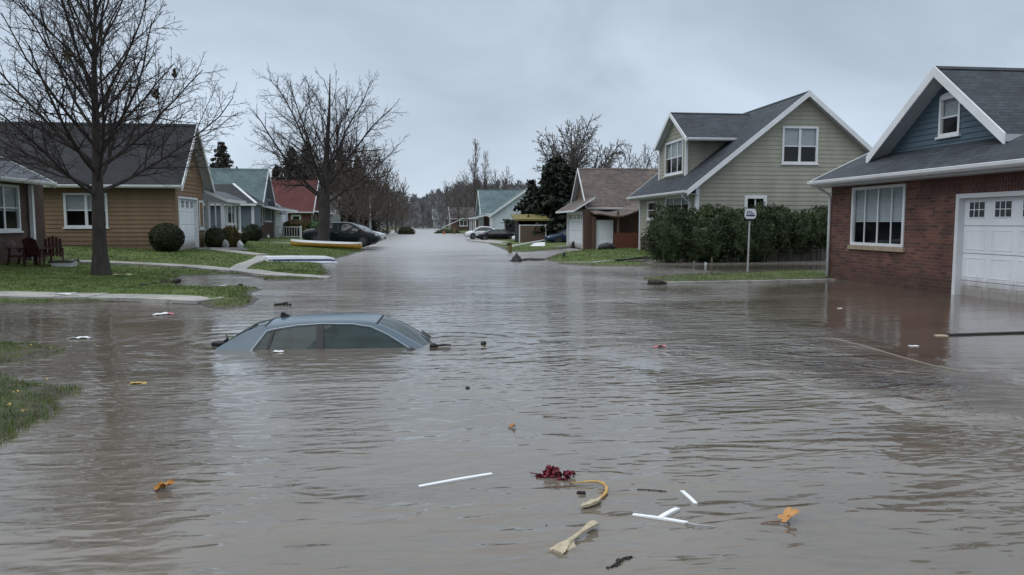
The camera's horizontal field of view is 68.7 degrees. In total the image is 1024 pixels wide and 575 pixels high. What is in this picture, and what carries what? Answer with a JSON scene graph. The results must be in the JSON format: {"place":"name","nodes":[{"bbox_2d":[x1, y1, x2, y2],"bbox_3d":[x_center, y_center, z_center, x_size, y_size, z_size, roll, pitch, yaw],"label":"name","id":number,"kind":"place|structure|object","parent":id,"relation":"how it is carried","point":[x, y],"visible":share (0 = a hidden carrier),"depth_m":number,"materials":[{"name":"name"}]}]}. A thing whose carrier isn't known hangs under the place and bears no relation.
{"place":"outdoors","nodes":[
{"label":"outdoors","id":0,"kind":"place"},
{"bbox_2d":[0,156,56,262],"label":"brown brick house","id":1,"kind":"structure","parent":0,"point":[22,216],"depth_m":25.79,"materials":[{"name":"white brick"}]},
{"bbox_2d":[0,184,23,232],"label":"window","id":2,"kind":"structure","parent":1,"relation":"in","point":[9,213],"depth_m":25.57,"materials":[{"name":"white paint"}]},
{"bbox_2d":[0,291,106,298],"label":"sidewalk","id":3,"kind":"structure","parent":0,"point":[21,295],"depth_m":16.92,"materials":[{"name":"concrete"}]},
{"bbox_2d":[87,294,223,303],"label":"sidewalk","id":4,"kind":"structure","parent":0,"point":[157,298],"depth_m":16.65,"materials":[{"name":"concrete"}]},
{"bbox_2d":[78,260,331,278],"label":"path","id":5,"kind":"structure","parent":0,"point":[256,272],"depth_m":26.19,"materials":[{"name":"concrete"}]},
{"bbox_2d":[195,247,246,249],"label":"driveway","id":6,"kind":"structure","parent":0,"point":[215,248],"depth_m":37.28,"materials":[{"name":"concrete"}]},
{"bbox_2d":[193,248,268,255],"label":"path","id":7,"kind":"structure","parent":0,"point":[241,252],"depth_m":35.79,"materials":[{"name":"concrete"}]},
{"bbox_2d":[230,255,270,268],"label":"path","id":8,"kind":"structure","parent":0,"point":[257,259],"depth_m":28.93,"materials":[{"name":"concrete"}]},
{"bbox_2d":[0,201,831,444],"bbox_3d":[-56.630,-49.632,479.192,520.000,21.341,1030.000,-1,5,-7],"label":"ground","id":9,"kind":"structure","parent":0,"point":[62,394],"depth_m":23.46,"materials":[{"name":"plant"}]},
{"bbox_2d":[5,239,35,265],"bbox_3d":[-15.932,-1.135,24.302,0.678,0.869,0.634,0,5,-2],"label":"garden chair","id":10,"kind":"object","parent":9,"relation":"on","point":[13,250],"visible":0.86,"depth_m":24.14,"materials":[{"name":"red wood"}]},
{"bbox_2d":[22,236,53,265],"bbox_3d":[-15.461,-1.181,24.412,0.634,0.972,0.678,1,5,8],"label":"garden chair","id":11,"kind":"object","parent":9,"relation":"on","point":[32,249],"visible":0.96,"depth_m":24.18,"materials":[{"name":"red wood"}]},
{"bbox_2d":[42,236,63,265],"bbox_3d":[-15.267,-1.227,24.939,0.634,0.998,0.678,-3,6,-32],"label":"garden chair","id":12,"kind":"object","parent":9,"relation":"on","point":[58,244],"visible":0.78,"depth_m":24.71,"materials":[{"name":"red wood"}]},
{"bbox_2d":[48,259,79,266],"bbox_3d":[-14.819,-0.806,24.861,0.836,0.265,0.575,-1,5,-7],"label":"planter box","id":13,"kind":"object","parent":9,"relation":"on","point":[65,263],"visible":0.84,"depth_m":24.65,"materials":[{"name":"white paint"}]},
{"bbox_2d":[0,121,246,249],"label":"tan house","id":14,"kind":"structure","parent":9,"relation":"on","point":[137,209],"depth_m":34.15,"materials":[{"name":"wood"}]},
{"bbox_2d":[63,193,109,228],"bbox_3d":[-19.241,-3.494,34.021,1.980,1.657,0.585,-1,5,-7],"label":"window","id":15,"kind":"structure","parent":14,"relation":"in","point":[77,207],"depth_m":33.85,"materials":[{"name":"white paint"}]},
{"bbox_2d":[178,196,198,249],"bbox_3d":[-15.673,-3.082,36.156,0.210,2.544,3.033,-1,5,-7],"label":"garage door","id":16,"kind":"structure","parent":14,"relation":"in","point":[188,209],"depth_m":36.69,"materials":[{"name":"paint"}]},
{"bbox_2d":[208,202,222,228],"bbox_3d":[-15.501,-3.667,39.207,0.714,1.588,0.105,-1,5,-7],"label":"window","id":17,"kind":"structure","parent":14,"relation":"in","point":[221,207],"depth_m":39.16,"materials":[{"name":"white paint"}]},
{"bbox_2d":[0,0,247,275],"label":"bare tree","id":18,"kind":"object","parent":9,"relation":"on","point":[100,261],"visible":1,"depth_m":22.07,"materials":[{"name":"brown plant"}]},
{"bbox_2d":[139,279,181,285],"bbox_3d":[-9.836,-0.106,20.639,0.506,0.157,2.273,0,5,2],"label":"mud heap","id":19,"kind":"object","parent":9,"relation":"on","point":[173,280],"visible":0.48,"depth_m":21.39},
{"bbox_2d":[148,222,184,251],"bbox_3d":[-15.321,-2.217,33.278,1.554,1.361,1.512,-1,5,-7],"label":"round bush","id":20,"kind":"object","parent":9,"relation":"on","point":[165,237],"visible":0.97,"depth_m":32.86,"materials":[{"name":"green plant"}]},
{"bbox_2d":[204,226,227,247],"bbox_3d":[-15.059,-2.510,38.134,1.142,1.270,1.218,-1,5,-7],"label":"round bush","id":21,"kind":"object","parent":9,"relation":"on","point":[215,237],"visible":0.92,"depth_m":37.79,"materials":[{"name":"green plant"}]},
{"bbox_2d":[209,141,237,167],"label":"evergreen tree","id":22,"kind":"object","parent":9,"relation":"on","point":[221,154],"visible":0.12,"depth_m":79.64,"materials":[{"name":"green plant"}]},
{"bbox_2d":[222,225,240,247],"bbox_3d":[-14.705,-2.579,39.077,1.110,1.335,1.086,-1,5,-7],"label":"round bush","id":23,"kind":"object","parent":9,"relation":"on","point":[233,235],"visible":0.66,"depth_m":38.82,"materials":[{"name":"plant"}]},
{"bbox_2d":[235,226,250,243],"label":"round bush","id":24,"kind":"object","parent":9,"relation":"on","point":[244,236],"visible":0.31,"depth_m":44.15,"materials":[{"name":"green plant"}]},
{"bbox_2d":[203,168,297,240],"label":"gray house","id":25,"kind":"structure","parent":9,"relation":"on","point":[264,211],"depth_m":58.33,"materials":[{"name":"teal"}]},
{"bbox_2d":[225,206,235,224],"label":"window","id":26,"kind":"structure","parent":25,"relation":"in","point":[233,222],"depth_m":52.27,"materials":[{"name":"white paint"}]},
{"bbox_2d":[222,202,241,232],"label":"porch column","id":27,"kind":"structure","parent":25,"relation":"attached to","point":[239,206],"depth_m":41.04,"materials":[{"name":"white paint"}]},
{"bbox_2d":[273,209,287,236],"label":"porch","id":28,"kind":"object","parent":25,"relation":"in","point":[279,216],"depth_m":65.71,"materials":[{"name":"paint"}]},
{"bbox_2d":[245,224,262,240],"bbox_3d":[-17.734,-3.731,51.349,1.310,1.290,1.272,-1,5,-7],"label":"round bush","id":29,"kind":"object","parent":9,"relation":"on","point":[255,232],"visible":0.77,"depth_m":51.03,"materials":[{"name":"green plant"}]},
{"bbox_2d":[271,164,283,179],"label":"evergreen tree","id":30,"kind":"object","parent":9,"relation":"on","point":[275,175],"visible":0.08,"depth_m":99.65,"materials":[{"name":"green plant"}]},
{"bbox_2d":[276,226,301,238],"bbox_3d":[-18.528,-4.563,62.343,2.020,1.150,0.120,-1,5,-7],"label":"porch railing","id":31,"kind":"object","parent":9,"relation":"on","point":[300,231],"visible":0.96,"depth_m":62.32,"materials":[{"name":"white paint"}]},
{"bbox_2d":[279,147,308,179],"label":"evergreen tree","id":32,"kind":"object","parent":9,"relation":"on","point":[290,168],"visible":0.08,"depth_m":97.73,"materials":[{"name":"green plant"}]},
{"bbox_2d":[283,218,310,235],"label":"bush","id":33,"kind":"object","parent":9,"relation":"on","point":[303,223],"visible":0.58,"depth_m":67.32,"materials":[{"name":"plant"}]},
{"bbox_2d":[262,255,336,263],"bbox_3d":[-9.123,-1.148,32.588,3.410,0.498,1.470,-2,5,-39],"label":"dinghy","id":34,"kind":"object","parent":9,"relation":"on","point":[316,259],"visible":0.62,"depth_m":31.98,"materials":[{"name":"plastic"}]},
{"bbox_2d":[271,180,334,221],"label":"red roof house","id":35,"kind":"structure","parent":9,"relation":"on","point":[304,201],"depth_m":77.60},
{"bbox_2d":[299,144,318,179],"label":"evergreen tree","id":36,"kind":"object","parent":9,"relation":"on","point":[300,161],"visible":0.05,"depth_m":103.78,"materials":[{"name":"green plant"}]},
{"bbox_2d":[283,125,341,203],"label":"bare tree","id":37,"kind":"object","parent":9,"relation":"on","point":[313,176],"visible":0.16,"depth_m":101.46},
{"bbox_2d":[290,239,361,248],"bbox_3d":[-11.642,-2.714,46.898,4.781,0.455,0.886,3,5,13],"label":"canoe","id":38,"kind":"object","parent":9,"relation":"on","point":[328,244],"visible":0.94,"depth_m":46.52,"materials":[{"name":"plastic"}]},
{"bbox_2d":[245,62,410,240],"bbox_3d":[-11.911,-8.216,47.176,8.733,12.034,8.706,3,6,27],"label":"bare tree","id":39,"kind":"object","parent":9,"relation":"on","point":[325,177],"visible":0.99,"depth_m":47.23,"materials":[{"name":"brown plant"}]},
{"bbox_2d":[315,127,355,206],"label":"bare tree","id":40,"kind":"object","parent":9,"relation":"on","point":[337,167],"visible":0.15,"depth_m":108.62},
{"bbox_2d":[330,194,342,221],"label":"cottage","id":41,"kind":"structure","parent":9,"relation":"on","point":[336,217],"depth_m":104.57,"materials":[{"name":"paint"}]},
{"bbox_2d":[302,221,380,246],"bbox_3d":[-11.432,-3.617,50.484,5.122,1.665,2.202,1,5,-4],"label":"parked car","id":42,"kind":"object","parent":9,"relation":"on","point":[346,232],"visible":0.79,"depth_m":49.65,"materials":[{"name":"black paint"}]},
{"bbox_2d":[330,140,366,221],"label":"bare tree","id":43,"kind":"object","parent":9,"relation":"on","point":[344,198],"visible":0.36,"depth_m":95.35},
{"bbox_2d":[333,149,366,225],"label":"bare tree","id":44,"kind":"object","parent":9,"relation":"on","point":[349,220],"visible":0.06,"depth_m":115.90,"materials":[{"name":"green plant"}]},
{"bbox_2d":[337,132,367,222],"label":"bare tree","id":45,"kind":"object","parent":9,"relation":"on","point":[352,220],"visible":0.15,"depth_m":114.13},
{"bbox_2d":[330,136,385,224],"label":"bare tree","id":46,"kind":"object","parent":9,"relation":"on","point":[360,201],"visible":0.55,"depth_m":89.22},
{"bbox_2d":[343,157,387,225],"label":"bare tree","id":47,"kind":"object","parent":9,"relation":"on","point":[364,210],"visible":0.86,"depth_m":82.00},
{"bbox_2d":[340,139,396,227],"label":"bare tree","id":48,"kind":"object","parent":9,"relation":"on","point":[373,172],"visible":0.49,"depth_m":103.51,"materials":[{"name":"plant"}]},
{"bbox_2d":[353,164,390,233],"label":"bare tree","id":49,"kind":"object","parent":9,"relation":"on","point":[373,226],"visible":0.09,"depth_m":122.44,"materials":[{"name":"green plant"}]},
{"bbox_2d":[360,225,385,244],"bbox_3d":[-11.575,-3.856,54.389,4.787,1.464,2.058,0,5,-3],"label":"parked car","id":50,"kind":"object","parent":9,"relation":"on","point":[383,236],"visible":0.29,"depth_m":53.96,"materials":[{"name":"silver metal"}]},
{"bbox_2d":[360,152,401,231],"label":"bare tree","id":51,"kind":"object","parent":9,"relation":"on","point":[385,214],"visible":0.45,"depth_m":109.63,"materials":[{"name":"plant"}]},
{"bbox_2d":[365,145,401,228],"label":"bare tree","id":52,"kind":"object","parent":9,"relation":"on","point":[375,192],"visible":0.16,"depth_m":125.26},
{"bbox_2d":[372,157,409,233],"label":"bare tree","id":53,"kind":"object","parent":9,"relation":"on","point":[386,218],"visible":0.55,"depth_m":121.84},
{"bbox_2d":[376,169,415,232],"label":"bare tree","id":54,"kind":"object","parent":9,"relation":"on","point":[394,217],"visible":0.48,"depth_m":135.65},
{"bbox_2d":[389,179,416,227],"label":"bare tree","id":55,"kind":"object","parent":9,"relation":"on","point":[402,200],"visible":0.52,"depth_m":162.31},
{"bbox_2d":[397,226,414,233],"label":"bush","id":56,"kind":"object","parent":9,"relation":"on","point":[407,230],"visible":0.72,"depth_m":117.75,"materials":[{"name":"green plant"}]},
{"bbox_2d":[432,209,448,228],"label":"white cottage","id":57,"kind":"structure","parent":9,"relation":"on","point":[435,224],"depth_m":233.24,"materials":[{"name":"paint"}]},
{"bbox_2d":[438,181,452,227],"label":"bare tree","id":58,"kind":"object","parent":9,"relation":"on","point":[444,195],"visible":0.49,"depth_m":212.37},
{"bbox_2d":[441,182,460,216],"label":"bare tree","id":59,"kind":"object","parent":9,"relation":"on","point":[454,203],"visible":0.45,"depth_m":188.42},
{"bbox_2d":[369,178,540,228],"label":"wood","id":60,"kind":"object","parent":9,"relation":"on","point":[426,204],"visible":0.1,"depth_m":251.81,"materials":[{"name":"plant"}]},
{"bbox_2d":[445,175,472,230],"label":"bare tree","id":61,"kind":"object","parent":9,"relation":"on","point":[458,201],"visible":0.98,"depth_m":148.71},
{"bbox_2d":[450,170,473,206],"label":"bare tree","id":62,"kind":"object","parent":9,"relation":"on","point":[464,177],"visible":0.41,"depth_m":170.05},
{"bbox_2d":[448,207,478,230],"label":"dark house","id":63,"kind":"structure","parent":9,"relation":"on","point":[464,223],"depth_m":149.62,"materials":[{"name":"paint"}]},
{"bbox_2d":[458,139,482,228],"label":"bare tree","id":64,"kind":"object","parent":9,"relation":"on","point":[475,186],"visible":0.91,"depth_m":133.95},
{"bbox_2d":[475,150,491,200],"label":"bare tree","id":65,"kind":"object","parent":9,"relation":"on","point":[484,184],"visible":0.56,"depth_m":139.05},
{"bbox_2d":[471,168,499,215],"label":"bare tree","id":66,"kind":"object","parent":9,"relation":"on","point":[494,182],"visible":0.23,"depth_m":149.19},
{"bbox_2d":[468,188,526,230],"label":"white house","id":67,"kind":"structure","parent":9,"relation":"on","point":[494,208],"depth_m":98.18,"materials":[{"name":"wood"}]},
{"bbox_2d":[499,166,514,189],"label":"bare tree","id":68,"kind":"object","parent":9,"relation":"on","point":[506,186],"visible":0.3,"depth_m":159.77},
{"bbox_2d":[519,179,537,213],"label":"evergreen tree","id":69,"kind":"object","parent":9,"relation":"on","point":[531,184],"visible":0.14,"depth_m":69.89,"materials":[{"name":"green plant"}]},
{"bbox_2d":[511,214,549,241],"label":"garden shed","id":70,"kind":"structure","parent":9,"relation":"on","point":[518,218],"depth_m":63.66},
{"bbox_2d":[519,225,545,241],"bbox_3d":[1.718,-4.482,62.475,2.296,1.526,0.140,-1,5,-7],"label":"panel screen","id":71,"kind":"object","parent":9,"relation":"on","point":[526,234],"visible":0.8,"depth_m":62.42,"materials":[{"name":"white paint"}]},
{"bbox_2d":[502,155,576,241],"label":"evergreen tree","id":72,"kind":"object","parent":9,"relation":"on","point":[552,195],"visible":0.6,"depth_m":65.15,"materials":[{"name":"green plant"}]},
{"bbox_2d":[531,114,630,186],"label":"bare tree","id":73,"kind":"object","parent":9,"relation":"on","point":[575,157],"visible":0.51,"depth_m":75.13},
{"bbox_2d":[548,260,644,263],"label":"kerb","id":74,"kind":"structure","parent":9,"relation":"on","point":[596,261],"depth_m":32.25,"materials":[{"name":"concrete"}]},
{"bbox_2d":[598,243,615,249],"bbox_3d":[5.835,-2.483,46.336,1.153,0.600,0.759,-1,5,-7],"label":"black bag","id":75,"kind":"object","parent":9,"relation":"on","point":[603,246],"visible":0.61,"depth_m":46.05,"materials":[{"name":"plastic"}]},
{"bbox_2d":[614,232,638,247],"bbox_3d":[7.657,-2.913,47.552,2.470,1.152,0.080,-1,5,-7],"label":"board fence","id":76,"kind":"object","parent":9,"relation":"on","point":[625,241],"visible":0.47,"depth_m":47.46,"materials":[{"name":"red wood"}]},
{"bbox_2d":[615,143,641,167],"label":"bare tree","id":77,"kind":"object","parent":9,"relation":"on","point":[631,163],"visible":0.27,"depth_m":106.39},
{"bbox_2d":[635,144,655,167],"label":"bare tree","id":78,"kind":"object","parent":9,"relation":"on","point":[648,163],"visible":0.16,"depth_m":113.47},
{"bbox_2d":[647,279,666,284],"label":"mud clump","id":79,"kind":"object","parent":9,"relation":"on","point":[656,281],"visible":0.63,"depth_m":21.43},
{"bbox_2d":[640,201,776,262],"bbox_3d":[8.896,-2.325,33.787,6.172,3.151,2.487,-1,5,-7],"label":"hedge","id":80,"kind":"object","parent":9,"relation":"on","point":[706,233],"visible":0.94,"depth_m":33.21,"materials":[{"name":"green plant"}]},
{"bbox_2d":[626,90,872,259],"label":"sage house","id":81,"kind":"structure","parent":9,"relation":"on","point":[781,152],"depth_m":35.58,"materials":[{"name":"wood"}]},
{"bbox_2d":[646,201,656,219],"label":"window","id":82,"kind":"structure","parent":81,"relation":"in","point":[652,203],"depth_m":42.69,"materials":[{"name":"white paint"}]},
{"bbox_2d":[663,138,683,176],"bbox_3d":[8.812,-6.895,39.839,0.585,1.886,2.995,-1,5,-7],"label":"window","id":83,"kind":"structure","parent":81,"relation":"in","point":[675,148],"depth_m":40.30,"materials":[{"name":"white paint"}]},
{"bbox_2d":[665,195,689,211],"bbox_3d":[8.522,-4.077,37.828,0.585,1.161,3.709,-1,5,-7],"label":"window","id":84,"kind":"structure","parent":81,"relation":"in","point":[678,201],"depth_m":38.01,"materials":[{"name":"white paint"}]},
{"bbox_2d":[744,195,766,208],"bbox_3d":[11.460,-3.894,35.613,1.210,1.050,0.535,-1,5,-7],"label":"window","id":85,"kind":"structure","parent":81,"relation":"in","point":[751,200],"depth_m":35.36,"materials":[{"name":"white paint"}]},
{"bbox_2d":[781,126,818,164],"bbox_3d":[13.573,-6.735,35.593,1.886,1.857,0.585,-1,5,-7],"label":"window","id":86,"kind":"structure","parent":81,"relation":"in","point":[799,143],"depth_m":35.47,"materials":[{"name":"white paint"}]},
{"bbox_2d":[666,279,834,283],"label":"kerb","id":87,"kind":"structure","parent":9,"relation":"on","point":[746,281],"depth_m":22.05,"materials":[{"name":"concrete"}]},
{"bbox_2d":[744,209,756,271],"bbox_3d":[8.283,-1.418,26.163,0.485,2.642,0.095,-1,5,-7],"label":"road sign","id":88,"kind":"object","parent":9,"relation":"on","point":[750,215],"visible":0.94,"depth_m":26.05,"materials":[{"name":"metal"}]},
{"bbox_2d":[754,200,827,260],"bbox_3d":[13.274,-2.442,34.681,5.484,3.228,1.862,-1,5,-7],"label":"hedge","id":89,"kind":"object","parent":9,"relation":"on","point":[802,230],"visible":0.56,"depth_m":34.20,"materials":[{"name":"green plant"}]},
{"bbox_2d":[807,66,1023,302],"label":"brick house","id":90,"kind":"structure","parent":9,"relation":"on","point":[927,193],"depth_m":19.30,"materials":[{"name":"red brick"}]},
{"bbox_2d":[850,183,905,246],"bbox_3d":[10.684,-2.051,21.502,0.535,1.822,2.632,-1,5,-7],"label":"window","id":91,"kind":"structure","parent":90,"relation":"in","point":[878,211],"depth_m":21.75,"materials":[{"name":"white paint"}]},
{"bbox_2d":[935,92,960,139],"bbox_3d":[11.827,-4.579,19.907,0.585,1.205,0.907,-1,5,-7],"label":"window","id":92,"kind":"structure","parent":90,"relation":"in","point":[949,106],"depth_m":20.17,"materials":[{"name":"white paint"}]},
{"bbox_2d":[951,190,1023,302],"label":"garage door","id":93,"kind":"structure","parent":90,"relation":"in","point":[984,225],"depth_m":17.40,"materials":[{"name":"paint"}]},
{"bbox_2d":[0,228,1023,574],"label":"water","id":94,"kind":"structure","parent":0,"point":[740,414],"depth_m":6.38,"materials":[{"name":"liquid"}]},
{"bbox_2d":[154,479,174,490],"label":"fallen leaf","id":95,"kind":"object","parent":94,"relation":"on","point":[159,485],"visible":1,"depth_m":4.94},
{"bbox_2d":[214,312,431,350],"bbox_3d":[-2.635,0.975,11.218,4.771,1.225,2.058,0,4,-5],"label":"flooded car","id":96,"kind":"object","parent":94,"relation":"in","point":[284,331],"visible":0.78,"depth_m":10.57,"materials":[{"name":"paint"}]},
{"bbox_2d":[418,473,492,486],"bbox_3d":[-0.379,1.316,5.124,0.544,0.020,0.036,-3,6,-28],"label":"plastic strip","id":97,"kind":"object","parent":94,"relation":"on","point":[454,479],"visible":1,"depth_m":5.11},
{"bbox_2d":[464,226,494,238],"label":"parked car","id":98,"kind":"object","parent":94,"relation":"on","point":[475,231],"visible":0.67,"depth_m":81.13,"materials":[{"name":"white paint"}]},
{"bbox_2d":[475,229,514,239],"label":"parked car","id":99,"kind":"object","parent":94,"relation":"on","point":[496,234],"visible":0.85,"depth_m":75.38,"materials":[{"name":"black paint"}]},
{"bbox_2d":[530,464,575,480],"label":"red petals","id":100,"kind":"object","parent":94,"relation":"on","point":[553,471],"visible":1,"depth_m":5.17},
{"bbox_2d":[545,228,566,242],"bbox_3d":[5.062,-4.130,60.476,4.787,1.363,2.058,0,5,-4],"label":"parked car","id":101,"kind":"object","parent":94,"relation":"on","point":[560,236],"visible":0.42,"depth_m":59.56,"materials":[{"name":"blue paint"}]},
{"bbox_2d":[547,520,598,554],"bbox_3d":[0.359,1.384,4.142,0.092,0.058,0.441,4,6,38],"label":"driftwood","id":102,"kind":"object","parent":94,"relation":"on","point":[562,547],"visible":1,"depth_m":4.07,"materials":[{"name":"wood"}]},
{"bbox_2d":[571,480,607,507],"bbox_3d":[0.522,1.327,4.826,0.228,0.046,0.448,0,5,-3],"label":"bent cane","id":103,"kind":"object","parent":94,"relation":"on","point":[590,502],"visible":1,"depth_m":4.77,"materials":[{"name":"beige wood"}]},
{"bbox_2d":[606,556,632,568],"bbox_3d":[0.553,1.418,3.876,0.047,0.023,0.198,4,6,41],"label":"twig clump","id":104,"kind":"object","parent":94,"relation":"on","point":[618,560],"visible":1,"depth_m":3.87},
{"bbox_2d":[632,507,713,526],"bbox_3d":[0.982,1.366,4.494,0.478,0.028,0.226,2,5,26],"label":"forked slat","id":105,"kind":"object","parent":94,"relation":"on","point":[664,515],"visible":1,"depth_m":4.46,"materials":[{"name":"white plastic"}]},
{"bbox_2d":[761,507,798,523],"bbox_3d":[1.575,1.342,4.398,0.248,0.070,0.114,-1,5,-12],"label":"fallen leaf","id":106,"kind":"object","parent":94,"relation":"on","point":[787,514],"visible":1,"depth_m":4.42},
{"bbox_2d":[833,338,960,370],"bbox_3d":[5.085,1.027,10.207,0.110,0.300,2.616,-1,5,-9],"label":"driveway edge","id":107,"kind":"object","parent":94,"relation":"in","point":[897,355],"visible":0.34,"depth_m":9.93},
{"bbox_2d":[944,331,1023,335],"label":"floating plank","id":108,"kind":"object","parent":94,"relation":"on","point":[985,333],"visible":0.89,"depth_m":11.80,"materials":[{"name":"black wood"}]},
{"bbox_2d":[0,0,1023,202],"label":"sky","id":109,"kind":"structure","parent":0,"point":[497,74],"materials":[{"name":"grey"}]},
{"bbox_2d":[467,240,562,246],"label":"road","id":110,"kind":"structure","parent":0,"point":[490,241],"depth_m":67.22,"materials":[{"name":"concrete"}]},
{"bbox_2d":[556,168,657,249],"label":"brown house","id":111,"kind":"structure","parent":0,"point":[599,208],"depth_m":50.47,"materials":[{"name":"wood"}]},
{"bbox_2d":[567,211,582,248],"bbox_3d":[4.390,-3.991,51.789,0.210,2.478,5.394,-1,5,-7],"label":"garage door","id":112,"kind":"structure","parent":111,"relation":"in","point":[574,221],"depth_m":52.12,"materials":[{"name":"paint"}]},
{"bbox_2d":[596,220,612,248],"bbox_3d":[5.940,-3.407,48.100,1.101,1.846,0.110,-1,5,-7],"label":"side door","id":113,"kind":"structure","parent":111,"relation":"in","point":[604,230],"depth_m":48.05,"materials":[{"name":"paint"}]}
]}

